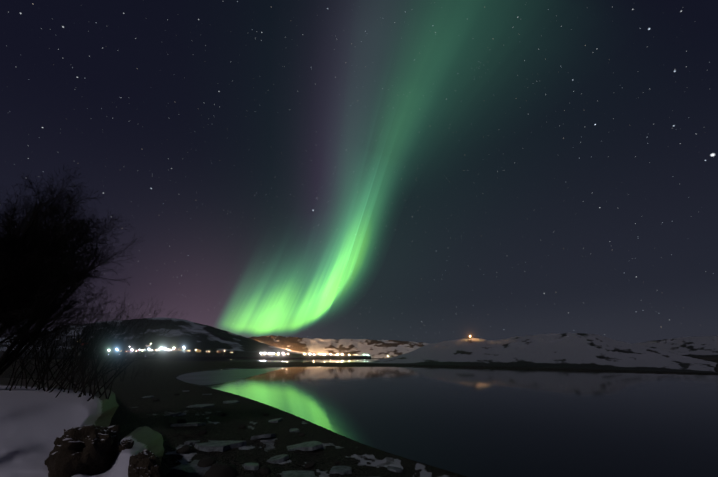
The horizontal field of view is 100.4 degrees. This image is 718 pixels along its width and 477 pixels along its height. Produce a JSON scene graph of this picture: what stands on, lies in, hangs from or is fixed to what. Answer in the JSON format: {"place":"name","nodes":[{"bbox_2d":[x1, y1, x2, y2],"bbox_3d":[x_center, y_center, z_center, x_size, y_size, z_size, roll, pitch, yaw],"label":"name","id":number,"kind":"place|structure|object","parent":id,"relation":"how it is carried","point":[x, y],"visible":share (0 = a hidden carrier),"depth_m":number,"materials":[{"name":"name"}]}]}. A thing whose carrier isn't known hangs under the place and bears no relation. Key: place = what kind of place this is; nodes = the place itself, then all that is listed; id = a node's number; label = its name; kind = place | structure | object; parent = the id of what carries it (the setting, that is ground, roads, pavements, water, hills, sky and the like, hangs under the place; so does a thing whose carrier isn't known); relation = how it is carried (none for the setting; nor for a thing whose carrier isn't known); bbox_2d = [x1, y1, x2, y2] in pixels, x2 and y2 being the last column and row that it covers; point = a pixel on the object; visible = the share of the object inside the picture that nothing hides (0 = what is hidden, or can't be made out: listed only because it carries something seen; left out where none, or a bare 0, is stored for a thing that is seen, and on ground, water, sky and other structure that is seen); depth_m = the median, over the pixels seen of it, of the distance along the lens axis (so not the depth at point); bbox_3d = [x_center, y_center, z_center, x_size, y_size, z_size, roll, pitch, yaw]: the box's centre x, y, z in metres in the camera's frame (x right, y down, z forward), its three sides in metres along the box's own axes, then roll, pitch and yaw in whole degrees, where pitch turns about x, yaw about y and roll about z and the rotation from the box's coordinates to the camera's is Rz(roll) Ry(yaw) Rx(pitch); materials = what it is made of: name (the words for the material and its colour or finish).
{"place":"outdoors","nodes":[
{"label":"outdoors","id":0,"kind":"place"},
{"bbox_2d":[128,449,164,476],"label":"clod bank","id":1,"kind":"structure","parent":0,"point":[145,463],"depth_m":3.68,"materials":[{"name":"soil"}]},
{"bbox_2d":[0,317,370,358],"bbox_3d":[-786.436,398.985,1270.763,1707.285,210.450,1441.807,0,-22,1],"label":"mountain","id":2,"kind":"structure","parent":0,"point":[202,338],"depth_m":1102.18,"materials":[{"name":"black stone"}]},
{"bbox_2d":[77,339,353,355],"bbox_3d":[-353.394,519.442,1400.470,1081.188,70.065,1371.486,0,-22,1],"label":"town lights","id":3,"kind":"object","parent":2,"relation":"on","point":[180,348],"depth_m":902.66,"materials":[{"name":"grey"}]},
{"bbox_2d":[249,335,427,357],"bbox_3d":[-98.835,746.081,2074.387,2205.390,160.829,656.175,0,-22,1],"label":"hills","id":4,"kind":"structure","parent":0,"point":[376,348],"depth_m":2156.43,"materials":[{"name":"white snow"}]},
{"bbox_2d":[0,358,717,476],"bbox_3d":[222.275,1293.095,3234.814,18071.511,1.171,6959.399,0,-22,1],"label":"shore","id":5,"kind":"structure","parent":0,"point":[135,409],"depth_m":14.45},
{"bbox_2d":[0,378,163,476],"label":"snow bank","id":6,"kind":"structure","parent":5,"relation":"on","point":[34,423],"depth_m":6.03,"materials":[{"name":"white snow"}]},
{"bbox_2d":[0,167,136,374],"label":"birch tree","id":7,"kind":"object","parent":6,"relation":"on","point":[45,273],"visible":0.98,"depth_m":10.26,"materials":[{"name":"black plant"}]},
{"bbox_2d":[44,424,120,476],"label":"clod bank","id":8,"kind":"structure","parent":6,"relation":"on","point":[88,449],"depth_m":4.25,"materials":[{"name":"soil"}]},
{"bbox_2d":[0,282,187,400],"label":"willow shrubs","id":9,"kind":"object","parent":6,"relation":"on","point":[83,354],"visible":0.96,"depth_m":9.92,"materials":[{"name":"black plant"}]},
{"bbox_2d":[115,439,133,452],"bbox_3d":[-3.592,3.190,4.595,0.225,0.176,0.230,0,-22,1],"label":"rock","id":10,"kind":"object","parent":6,"relation":"on","point":[125,444],"depth_m":4.54,"materials":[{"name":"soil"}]},
{"bbox_2d":[176,445,191,453],"bbox_3d":[-5.289,6.384,9.087,0.410,0.193,0.395,0,-22,1],"label":"beach rock","id":11,"kind":"object","parent":5,"relation":"on","point":[185,449],"visible":0.98,"depth_m":8.95,"materials":[{"name":"black stone"}]},
{"bbox_2d":[197,455,215,466],"bbox_3d":[-3.996,5.871,7.856,0.447,0.218,0.485,-13,-25,30],"label":"beach rock","id":12,"kind":"object","parent":5,"relation":"on","point":[207,461],"visible":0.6,"depth_m":7.79,"materials":[{"name":"grey stone"}]},
{"bbox_2d":[204,462,237,476],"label":"beach rock","id":13,"kind":"object","parent":5,"relation":"on","point":[219,469],"visible":1,"depth_m":6.78,"materials":[{"name":"grey stone"}]},
{"bbox_2d":[142,390,402,476],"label":"snow patches","id":14,"kind":"object","parent":5,"relation":"on","point":[192,469],"visible":0.94,"depth_m":9.33,"materials":[{"name":"white snow"}]},
{"bbox_2d":[0,0,717,343],"label":"sky","id":15,"kind":"structure","parent":0,"point":[425,171],"materials":[{"name":"black"}]},
{"bbox_2d":[160,359,717,476],"bbox_3d":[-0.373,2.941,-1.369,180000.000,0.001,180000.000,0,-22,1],"label":"fjord water","id":16,"kind":"structure","parent":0,"point":[496,423],"depth_m":18.39,"materials":[{"name":"black liquid"}]},
{"bbox_2d":[176,368,279,384],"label":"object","id":17,"kind":"object","parent":16,"relation":"on","point":[210,377],"visible":1,"depth_m":58.62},
{"bbox_2d":[371,333,717,372],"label":"hill island","id":18,"kind":"structure","parent":0,"point":[576,351],"depth_m":150.00,"materials":[{"name":"white snow"}]},
{"bbox_2d":[633,336,717,359],"bbox_3d":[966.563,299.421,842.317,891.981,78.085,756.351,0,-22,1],"label":"hills","id":19,"kind":"structure","parent":0,"point":[703,347],"depth_m":795.01,"materials":[{"name":"white snow"}]}
]}

